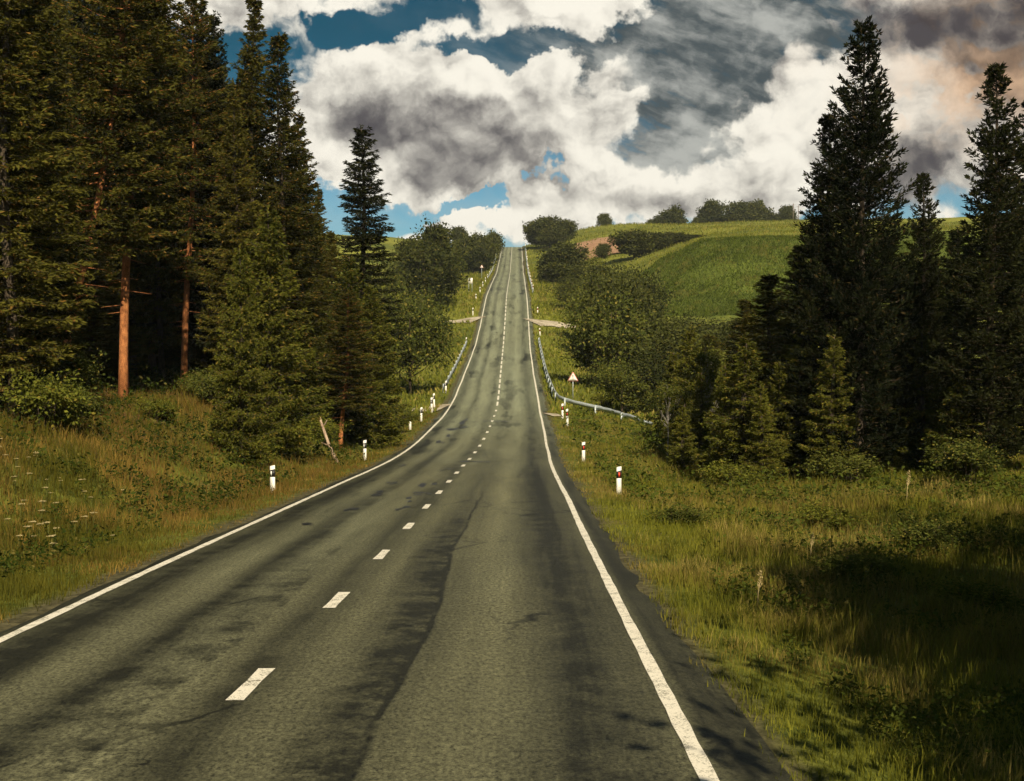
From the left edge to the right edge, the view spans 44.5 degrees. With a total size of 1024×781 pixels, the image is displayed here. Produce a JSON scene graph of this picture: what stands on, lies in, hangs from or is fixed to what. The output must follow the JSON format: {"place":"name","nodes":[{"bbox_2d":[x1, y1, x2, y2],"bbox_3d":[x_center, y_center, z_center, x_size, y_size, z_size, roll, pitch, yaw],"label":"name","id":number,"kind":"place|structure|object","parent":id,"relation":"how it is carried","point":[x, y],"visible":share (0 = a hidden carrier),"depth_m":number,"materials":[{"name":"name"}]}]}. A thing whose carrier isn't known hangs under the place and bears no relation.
{"place":"outdoors","nodes":[
{"label":"outdoors","id":0,"kind":"place"},
{"bbox_2d":[0,247,793,780],"bbox_3d":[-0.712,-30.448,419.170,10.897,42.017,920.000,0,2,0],"label":"road","id":1,"kind":"structure","parent":0,"point":[450,593],"depth_m":13.28,"materials":[{"name":"grey asphalt"}]},
{"bbox_2d":[0,217,1023,780],"bbox_3d":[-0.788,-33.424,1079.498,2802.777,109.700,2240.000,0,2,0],"label":"ground","id":2,"kind":"structure","parent":0,"point":[32,611],"depth_m":25.16,"materials":[{"name":"green plant"}]},
{"bbox_2d":[0,0,99,420],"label":"spruce tree","id":3,"kind":"object","parent":2,"relation":"on","point":[15,114],"visible":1,"depth_m":36.51,"materials":[{"name":"green plant"}]},
{"bbox_2d":[0,367,101,436],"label":"shrub","id":4,"kind":"object","parent":2,"relation":"on","point":[51,408],"visible":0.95,"depth_m":35.77,"materials":[{"name":"green plant"}]},
{"bbox_2d":[0,0,112,407],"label":"spruce tree","id":5,"kind":"object","parent":2,"relation":"on","point":[53,98],"visible":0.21,"depth_m":40.65,"materials":[{"name":"green plant"}]},
{"bbox_2d":[0,0,121,358],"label":"spruce tree","id":6,"kind":"object","parent":2,"relation":"on","point":[61,23],"visible":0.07,"depth_m":54.25,"materials":[{"name":"green plant"}]},
{"bbox_2d":[24,339,110,389],"bbox_3d":[-15.052,-0.327,41.820,2.862,2.863,2.966,-2,3,-40],"label":"shrub","id":7,"kind":"object","parent":2,"relation":"on","point":[80,360],"visible":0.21,"depth_m":41.55,"materials":[{"name":"green plant"}]},
{"bbox_2d":[24,375,111,434],"bbox_3d":[-13.677,0.552,38.083,2.480,2.116,2.570,0,2,13],"label":"shrub","id":8,"kind":"object","parent":2,"relation":"on","point":[95,405],"visible":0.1,"depth_m":38.23,"materials":[{"name":"green plant"}]},
{"bbox_2d":[54,0,112,361],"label":"spruce tree","id":9,"kind":"object","parent":2,"relation":"on","point":[82,22],"visible":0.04,"depth_m":72.10,"materials":[{"name":"green plant"}]},
{"bbox_2d":[18,0,185,343],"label":"pine tree","id":10,"kind":"object","parent":2,"relation":"on","point":[109,58],"visible":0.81,"depth_m":47.26,"materials":[{"name":"green plant"}]},
{"bbox_2d":[71,275,163,382],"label":"spruce tree","id":11,"kind":"object","parent":2,"relation":"on","point":[114,355],"visible":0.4,"depth_m":57.69,"materials":[{"name":"green plant"}]},
{"bbox_2d":[49,0,206,400],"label":"pine tree","id":12,"kind":"object","parent":2,"relation":"on","point":[166,104],"visible":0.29,"depth_m":49.39,"materials":[{"name":"green plant"}]},
{"bbox_2d":[90,26,180,378],"bbox_3d":[-19.936,-11.300,65.162,5.067,22.687,5.571,-2,3,-41],"label":"spruce tree","id":13,"kind":"object","parent":2,"relation":"on","point":[112,275],"visible":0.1,"depth_m":64.92,"materials":[{"name":"green plant"}]},
{"bbox_2d":[104,14,187,378],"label":"spruce tree","id":14,"kind":"object","parent":2,"relation":"on","point":[152,358],"visible":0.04,"depth_m":65.35,"materials":[{"name":"green plant"}]},
{"bbox_2d":[116,297,198,365],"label":"spruce tree","id":15,"kind":"object","parent":2,"relation":"on","point":[168,362],"visible":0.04,"depth_m":71.83,"materials":[{"name":"green plant"}]},
{"bbox_2d":[113,6,202,382],"bbox_3d":[-17.696,-9.994,63.097,4.740,20.361,4.488,0,2,-3],"label":"spruce tree","id":16,"kind":"object","parent":2,"relation":"on","point":[162,308],"visible":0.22,"depth_m":62.78,"materials":[{"name":"green plant"}]},
{"bbox_2d":[133,397,184,421],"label":"shrub","id":17,"kind":"object","parent":2,"relation":"on","point":[160,403],"visible":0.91,"depth_m":45.86,"materials":[{"name":"green plant"}]},
{"bbox_2d":[145,0,234,385],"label":"pine tree","id":18,"kind":"object","parent":2,"relation":"on","point":[187,269],"visible":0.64,"depth_m":61.13,"materials":[{"name":"green plant"}]},
{"bbox_2d":[168,0,230,375],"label":"spruce tree","id":19,"kind":"object","parent":2,"relation":"on","point":[190,327],"visible":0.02,"depth_m":65.30,"materials":[{"name":"green plant"}]},
{"bbox_2d":[188,306,228,375],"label":"spruce tree","id":20,"kind":"object","parent":2,"relation":"on","point":[203,364],"visible":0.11,"depth_m":65.53,"materials":[{"name":"green plant"}]},
{"bbox_2d":[184,365,233,408],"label":"shrub","id":21,"kind":"object","parent":2,"relation":"on","point":[206,389],"visible":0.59,"depth_m":51.86,"materials":[{"name":"green plant"}]},
{"bbox_2d":[178,10,241,376],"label":"spruce tree","id":22,"kind":"object","parent":2,"relation":"on","point":[218,61],"visible":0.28,"depth_m":62.32,"materials":[{"name":"green plant"}]},
{"bbox_2d":[0,354,437,623],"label":"verge grass","id":23,"kind":"structure","parent":2,"relation":"on","point":[95,444],"depth_m":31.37,"materials":[{"name":"green plant"}]},
{"bbox_2d":[193,88,281,387],"bbox_3d":[-12.392,-6.403,56.731,3.953,14.599,4.175,1,2,20],"label":"spruce tree","id":24,"kind":"object","parent":2,"relation":"on","point":[238,140],"visible":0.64,"depth_m":56.47,"materials":[{"name":"green plant"}]},
{"bbox_2d":[203,243,290,465],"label":"spruce tree","id":25,"kind":"object","parent":2,"relation":"on","point":[246,380],"visible":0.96,"depth_m":45.85,"materials":[{"name":"green plant"}]},
{"bbox_2d":[197,0,300,375],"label":"spruce tree","id":26,"kind":"object","parent":2,"relation":"on","point":[253,71],"visible":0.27,"depth_m":59.14,"materials":[{"name":"green plant"}]},
{"bbox_2d":[220,205,339,457],"bbox_3d":[-9.601,-2.220,50.056,4.804,10.482,4.251,0,2,4],"label":"spruce tree","id":27,"kind":"object","parent":2,"relation":"on","point":[267,255],"visible":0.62,"depth_m":49.81,"materials":[{"name":"green plant"}]},
{"bbox_2d":[231,32,339,401],"bbox_3d":[-10.517,-7.507,57.700,4.883,18.016,5.158,1,2,14],"label":"spruce tree","id":28,"kind":"object","parent":2,"relation":"on","point":[291,210],"visible":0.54,"depth_m":57.49,"materials":[{"name":"green plant"}]},
{"bbox_2d":[264,258,335,417],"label":"spruce tree","id":29,"kind":"object","parent":2,"relation":"on","point":[314,382],"visible":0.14,"depth_m":59.64,"materials":[{"name":"green plant"}]},
{"bbox_2d":[279,109,336,379],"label":"spruce tree","id":30,"kind":"object","parent":2,"relation":"on","point":[301,118],"visible":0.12,"depth_m":67.56,"materials":[{"name":"green plant"}]},
{"bbox_2d":[306,187,336,374],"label":"spruce tree","id":31,"kind":"object","parent":2,"relation":"on","point":[319,192],"visible":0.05,"depth_m":73.55,"materials":[{"name":"green plant"}]},
{"bbox_2d":[298,412,354,442],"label":"shrub","id":32,"kind":"object","parent":2,"relation":"on","point":[329,426],"visible":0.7,"depth_m":57.70,"materials":[{"name":"green plant"}]},
{"bbox_2d":[317,231,345,394],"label":"spruce tree","id":33,"kind":"object","parent":2,"relation":"on","point":[331,271],"visible":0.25,"depth_m":71.63,"materials":[{"name":"green plant"}]},
{"bbox_2d":[307,247,390,440],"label":"spruce tree","id":34,"kind":"object","parent":2,"relation":"on","point":[348,276],"visible":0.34,"depth_m":63.80,"materials":[{"name":"green plant"}]},
{"bbox_2d":[318,289,383,448],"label":"pine tree","id":35,"kind":"object","parent":2,"relation":"on","point":[345,401],"visible":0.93,"depth_m":59.69,"materials":[{"name":"green plant"}]},
{"bbox_2d":[320,124,411,403],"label":"spruce tree","id":36,"kind":"object","parent":2,"relation":"on","point":[359,190],"visible":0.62,"depth_m":75.32,"materials":[{"name":"green plant"}]},
{"bbox_2d":[332,284,421,448],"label":"spruce tree","id":37,"kind":"object","parent":2,"relation":"on","point":[385,382],"visible":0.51,"depth_m":65.67,"materials":[{"name":"green plant"}]},
{"bbox_2d":[365,267,438,376],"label":"broadleaf tree","id":38,"kind":"object","parent":2,"relation":"on","point":[419,306],"visible":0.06,"depth_m":117.14,"materials":[{"name":"green plant"}]},
{"bbox_2d":[383,228,428,289],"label":"broadleaf tree","id":39,"kind":"object","parent":2,"relation":"on","point":[405,242],"visible":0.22,"depth_m":203.42,"materials":[{"name":"green plant"}]},
{"bbox_2d":[382,296,462,393],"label":"broadleaf tree","id":40,"kind":"object","parent":2,"relation":"on","point":[419,337],"visible":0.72,"depth_m":111.13,"materials":[{"name":"green plant"}]},
{"bbox_2d":[388,287,460,362],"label":"broadleaf tree","id":41,"kind":"object","parent":2,"relation":"on","point":[447,322],"visible":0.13,"depth_m":141.17,"materials":[{"name":"green plant"}]},
{"bbox_2d":[378,231,472,304],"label":"broadleaf tree","id":42,"kind":"object","parent":2,"relation":"on","point":[428,264],"visible":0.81,"depth_m":197.88,"materials":[{"name":"green plant"}]},
{"bbox_2d":[410,214,470,305],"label":"broadleaf tree","id":43,"kind":"object","parent":2,"relation":"on","point":[439,233],"visible":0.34,"depth_m":206.49,"materials":[{"name":"green plant"}]},
{"bbox_2d":[460,244,497,272],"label":"broadleaf tree","id":44,"kind":"object","parent":2,"relation":"on","point":[479,256],"visible":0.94,"depth_m":326.75,"materials":[{"name":"green plant"}]},
{"bbox_2d":[528,215,568,247],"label":"broadleaf tree","id":45,"kind":"object","parent":2,"relation":"on","point":[541,222],"visible":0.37,"depth_m":414.30,"materials":[{"name":"green plant"}]},
{"bbox_2d":[367,249,738,421],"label":"slope grass","id":46,"kind":"structure","parent":2,"relation":"on","point":[478,280],"depth_m":143.13,"materials":[{"name":"green plant"}]},
{"bbox_2d":[533,225,572,246],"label":"broadleaf tree","id":47,"kind":"object","parent":2,"relation":"on","point":[550,235],"visible":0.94,"depth_m":402.15,"materials":[{"name":"green plant"}]},
{"bbox_2d":[533,261,574,282],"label":"broadleaf tree","id":48,"kind":"object","parent":2,"relation":"on","point":[550,271],"visible":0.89,"depth_m":259.79,"materials":[{"name":"green plant"}]},
{"bbox_2d":[534,241,588,274],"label":"broadleaf tree","id":49,"kind":"object","parent":2,"relation":"on","point":[570,254],"visible":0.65,"depth_m":269.99,"materials":[{"name":"green plant"}]},
{"bbox_2d":[543,274,590,303],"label":"broadleaf tree","id":50,"kind":"object","parent":2,"relation":"on","point":[563,287],"visible":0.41,"depth_m":203.53,"materials":[{"name":"green plant"}]},
{"bbox_2d":[549,284,594,327],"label":"broadleaf tree","id":51,"kind":"object","parent":2,"relation":"on","point":[571,307],"visible":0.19,"depth_m":169.30,"materials":[{"name":"green plant"}]},
{"bbox_2d":[553,331,619,384],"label":"broadleaf tree","id":52,"kind":"object","parent":2,"relation":"on","point":[584,361],"visible":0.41,"depth_m":121.13,"materials":[{"name":"green plant"}]},
{"bbox_2d":[559,257,620,288],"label":"broadleaf tree","id":53,"kind":"object","parent":2,"relation":"on","point":[597,268],"visible":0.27,"depth_m":222.99,"materials":[{"name":"green plant"}]},
{"bbox_2d":[538,337,652,424],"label":"guardrail","id":54,"kind":"object","parent":2,"relation":"on","point":[579,403],"visible":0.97,"depth_m":98.48,"materials":[{"name":"metal"}]},
{"bbox_2d":[549,288,662,379],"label":"broadleaf tree","id":55,"kind":"object","parent":2,"relation":"on","point":[617,334],"visible":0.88,"depth_m":117.25,"materials":[{"name":"green plant"}]},
{"bbox_2d":[572,256,655,333],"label":"broadleaf tree","id":56,"kind":"object","parent":2,"relation":"on","point":[610,287],"visible":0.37,"depth_m":153.18,"materials":[{"name":"green plant"}]},
{"bbox_2d":[578,357,654,413],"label":"broadleaf tree","id":57,"kind":"object","parent":2,"relation":"on","point":[617,381],"visible":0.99,"depth_m":97.39,"materials":[{"name":"green plant"}]},
{"bbox_2d":[607,228,665,257],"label":"broadleaf tree","id":58,"kind":"object","parent":2,"relation":"on","point":[633,243],"visible":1,"depth_m":281.51,"materials":[{"name":"green plant"}]},
{"bbox_2d":[597,261,680,323],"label":"broadleaf tree","id":59,"kind":"object","parent":2,"relation":"on","point":[658,296],"visible":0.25,"depth_m":158.98,"materials":[{"name":"green plant"}]},
{"bbox_2d":[591,293,687,381],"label":"broadleaf tree","id":60,"kind":"object","parent":2,"relation":"on","point":[661,319],"visible":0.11,"depth_m":120.71,"materials":[{"name":"green plant"}]},
{"bbox_2d":[621,341,684,408],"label":"broadleaf tree","id":61,"kind":"object","parent":2,"relation":"on","point":[655,370],"visible":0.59,"depth_m":99.08,"materials":[{"name":"green plant"}]},
{"bbox_2d":[642,376,693,459],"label":"birch tree","id":62,"kind":"object","parent":2,"relation":"on","point":[670,392],"visible":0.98,"depth_m":60.97,"materials":[{"name":"green plant"}]},
{"bbox_2d":[645,349,692,437],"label":"spruce tree","id":63,"kind":"object","parent":2,"relation":"on","point":[672,362],"visible":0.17,"depth_m":75.87,"materials":[{"name":"green plant"}]},
{"bbox_2d":[658,202,689,224],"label":"broadleaf tree","id":64,"kind":"object","parent":2,"relation":"on","point":[674,215],"visible":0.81,"depth_m":494.65,"materials":[{"name":"green plant"}]},
{"bbox_2d":[627,310,729,379],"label":"broadleaf tree","id":65,"kind":"object","parent":2,"relation":"on","point":[663,340],"visible":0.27,"depth_m":111.46,"materials":[{"name":"green plant"}]},
{"bbox_2d":[648,501,713,526],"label":"shrub","id":66,"kind":"object","parent":2,"relation":"on","point":[684,514],"visible":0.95,"depth_m":28.95,"materials":[{"name":"green plant"}]},
{"bbox_2d":[659,377,705,451],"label":"spruce tree","id":67,"kind":"object","parent":2,"relation":"on","point":[686,387],"visible":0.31,"depth_m":66.04,"materials":[{"name":"green plant"}]},
{"bbox_2d":[662,405,705,475],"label":"spruce tree","id":68,"kind":"object","parent":2,"relation":"on","point":[684,458],"visible":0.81,"depth_m":52.03,"materials":[{"name":"green plant"}]},
{"bbox_2d":[659,326,716,447],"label":"spruce tree","id":69,"kind":"object","parent":2,"relation":"on","point":[689,356],"visible":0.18,"depth_m":69.65,"materials":[{"name":"green plant"}]},
{"bbox_2d":[673,368,720,466],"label":"spruce tree","id":70,"kind":"object","parent":2,"relation":"on","point":[700,405],"visible":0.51,"depth_m":56.91,"materials":[{"name":"green plant"}]},
{"bbox_2d":[683,338,731,446],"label":"birch tree","id":71,"kind":"object","parent":2,"relation":"on","point":[702,359],"visible":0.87,"depth_m":59.70,"materials":[{"name":"green plant"}]},
{"bbox_2d":[695,198,726,222],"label":"broadleaf tree","id":72,"kind":"object","parent":2,"relation":"on","point":[709,208],"visible":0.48,"depth_m":495.52,"materials":[{"name":"green plant"}]},
{"bbox_2d":[694,360,740,483],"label":"spruce tree","id":73,"kind":"object","parent":2,"relation":"on","point":[724,380],"visible":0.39,"depth_m":46.92,"materials":[{"name":"green plant"}]},
{"bbox_2d":[674,317,787,380],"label":"broadleaf tree","id":74,"kind":"object","parent":2,"relation":"on","point":[724,335],"visible":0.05,"depth_m":103.06,"materials":[{"name":"green plant"}]},
{"bbox_2d":[697,458,780,488],"bbox_3d":[7.834,3.057,44.141,3.223,1.220,2.579,2,3,37],"label":"shrub","id":75,"kind":"object","parent":2,"relation":"on","point":[723,470],"visible":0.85,"depth_m":43.81,"materials":[{"name":"green plant"}]},
{"bbox_2d":[713,299,767,428],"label":"spruce tree","id":76,"kind":"object","parent":2,"relation":"on","point":[742,307],"visible":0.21,"depth_m":71.72,"materials":[{"name":"green plant"}]},
{"bbox_2d":[697,332,787,484],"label":"spruce tree","id":77,"kind":"object","parent":2,"relation":"on","point":[743,367],"visible":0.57,"depth_m":45.99,"materials":[{"name":"green plant"}]},
{"bbox_2d":[718,212,769,221],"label":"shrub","id":78,"kind":"object","parent":2,"relation":"on","point":[746,216],"visible":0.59,"depth_m":477.34,"materials":[{"name":"green plant"}]},
{"bbox_2d":[526,218,982,289],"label":"field grass","id":79,"kind":"structure","parent":2,"relation":"on","point":[750,227],"depth_m":350.14,"materials":[{"name":"green plant"}]},
{"bbox_2d":[737,381,789,484],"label":"spruce tree","id":80,"kind":"object","parent":2,"relation":"on","point":[760,443],"visible":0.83,"depth_m":44.40,"materials":[{"name":"green plant"}]},
{"bbox_2d":[720,274,807,459],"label":"spruce tree","id":81,"kind":"object","parent":2,"relation":"on","point":[769,315],"visible":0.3,"depth_m":50.72,"materials":[{"name":"green plant"}]},
{"bbox_2d":[756,358,804,481],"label":"spruce tree","id":82,"kind":"object","parent":2,"relation":"on","point":[777,389],"visible":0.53,"depth_m":46.82,"materials":[{"name":"green plant"}]},
{"bbox_2d":[546,407,1023,780],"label":"meadow grass","id":83,"kind":"structure","parent":2,"relation":"on","point":[953,645],"depth_m":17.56,"materials":[{"name":"green plant"}]},
{"bbox_2d":[754,243,829,470],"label":"spruce tree","id":84,"kind":"object","parent":2,"relation":"on","point":[797,249],"visible":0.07,"depth_m":48.83,"materials":[{"name":"green plant"}]},
{"bbox_2d":[769,317,821,479],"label":"spruce tree","id":85,"kind":"object","parent":2,"relation":"on","point":[797,421],"visible":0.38,"depth_m":46.79,"materials":[{"name":"green plant"}]},
{"bbox_2d":[636,228,998,316],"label":"hill grass","id":86,"kind":"structure","parent":2,"relation":"on","point":[715,310],"depth_m":218.12,"materials":[{"name":"green plant"}]},
{"bbox_2d":[764,112,886,456],"bbox_3d":[11.681,-3.303,46.625,4.318,14.218,4.718,-1,2,-24],"label":"fir tree","id":87,"kind":"object","parent":2,"relation":"on","point":[821,181],"visible":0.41,"depth_m":46.21,"materials":[{"name":"green plant"}]},
{"bbox_2d":[793,329,869,482],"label":"spruce tree","id":88,"kind":"object","parent":2,"relation":"on","point":[834,356],"visible":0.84,"depth_m":44.87,"materials":[{"name":"green plant"}]},
{"bbox_2d":[789,499,881,532],"bbox_3d":[7.875,3.208,31.140,1.934,0.854,2.417,-2,3,-42],"label":"shrub","id":89,"kind":"object","parent":2,"relation":"on","point":[817,513],"visible":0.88,"depth_m":30.91,"materials":[{"name":"green plant"}]},
{"bbox_2d":[797,447,887,481],"bbox_3d":[11.687,2.763,44.314,2.966,1.618,2.862,-2,3,-45],"label":"shrub","id":90,"kind":"object","parent":2,"relation":"on","point":[844,469],"visible":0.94,"depth_m":43.98,"materials":[{"name":"green plant"}]},
{"bbox_2d":[809,545,905,582],"bbox_3d":[5.586,2.885,20.164,1.526,0.747,1.582,1,2,22],"label":"shrub","id":91,"kind":"object","parent":2,"relation":"on","point":[877,563],"visible":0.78,"depth_m":19.98,"materials":[{"name":"green plant"}]},
{"bbox_2d":[786,15,942,479],"bbox_3d":[13.023,-4.872,45.963,5.888,17.516,6.060,-1,2,-18],"label":"fir tree","id":92,"kind":"object","parent":2,"relation":"on","point":[867,143],"visible":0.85,"depth_m":45.26,"materials":[{"name":"green plant"}]},
{"bbox_2d":[854,236,945,466],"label":"spruce tree","id":93,"kind":"object","parent":2,"relation":"on","point":[892,298],"visible":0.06,"depth_m":51.70,"materials":[{"name":"green plant"}]},
{"bbox_2d":[881,172,962,464],"bbox_3d":[16.084,-2.500,48.722,3.594,12.116,3.290,1,2,20],"label":"fir tree","id":94,"kind":"object","parent":2,"relation":"on","point":[924,229],"visible":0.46,"depth_m":48.47,"materials":[{"name":"green plant"}]},
{"bbox_2d":[887,324,962,473],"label":"spruce tree","id":95,"kind":"object","parent":2,"relation":"on","point":[915,444],"visible":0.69,"depth_m":45.91,"materials":[{"name":"green plant"}]},
{"bbox_2d":[877,511,979,554],"bbox_3d":[8.473,2.985,25.262,1.878,0.996,1.812,2,3,44],"label":"shrub","id":96,"kind":"object","parent":2,"relation":"on","point":[923,532],"visible":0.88,"depth_m":25.02,"materials":[{"name":"green plant"}]},
{"bbox_2d":[922,375,984,480],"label":"spruce tree","id":97,"kind":"object","parent":2,"relation":"on","point":[958,388],"visible":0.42,"depth_m":43.03,"materials":[{"name":"green plant"}]},
{"bbox_2d":[930,226,1000,429],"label":"spruce tree","id":98,"kind":"object","parent":2,"relation":"on","point":[953,245],"visible":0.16,"depth_m":53.64,"materials":[{"name":"green plant"}]},
{"bbox_2d":[919,432,1019,484],"bbox_3d":[14.785,2.289,40.359,2.966,1.867,2.862,1,2,32],"label":"shrub","id":99,"kind":"object","parent":2,"relation":"on","point":[963,458],"visible":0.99,"depth_m":40.04,"materials":[{"name":"green plant"}]},
{"bbox_2d":[920,61,1023,473],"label":"fir tree","id":100,"kind":"object","parent":2,"relation":"on","point":[995,355],"visible":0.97,"depth_m":42.34,"materials":[{"name":"green plant"}]},
{"bbox_2d":[979,100,1023,460],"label":"fir tree","id":101,"kind":"object","parent":2,"relation":"on","point":[1015,369],"visible":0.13,"depth_m":44.96,"materials":[{"name":"green plant"}]},
{"bbox_2d":[65,0,1023,246],"label":"sky","id":102,"kind":"structure","parent":0,"point":[482,115],"materials":[{"name":"white"}]},
{"bbox_2d":[574,237,618,258],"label":"ploughed field","id":103,"kind":"structure","parent":0,"point":[594,243],"depth_m":340.19,"materials":[{"name":"soil"}]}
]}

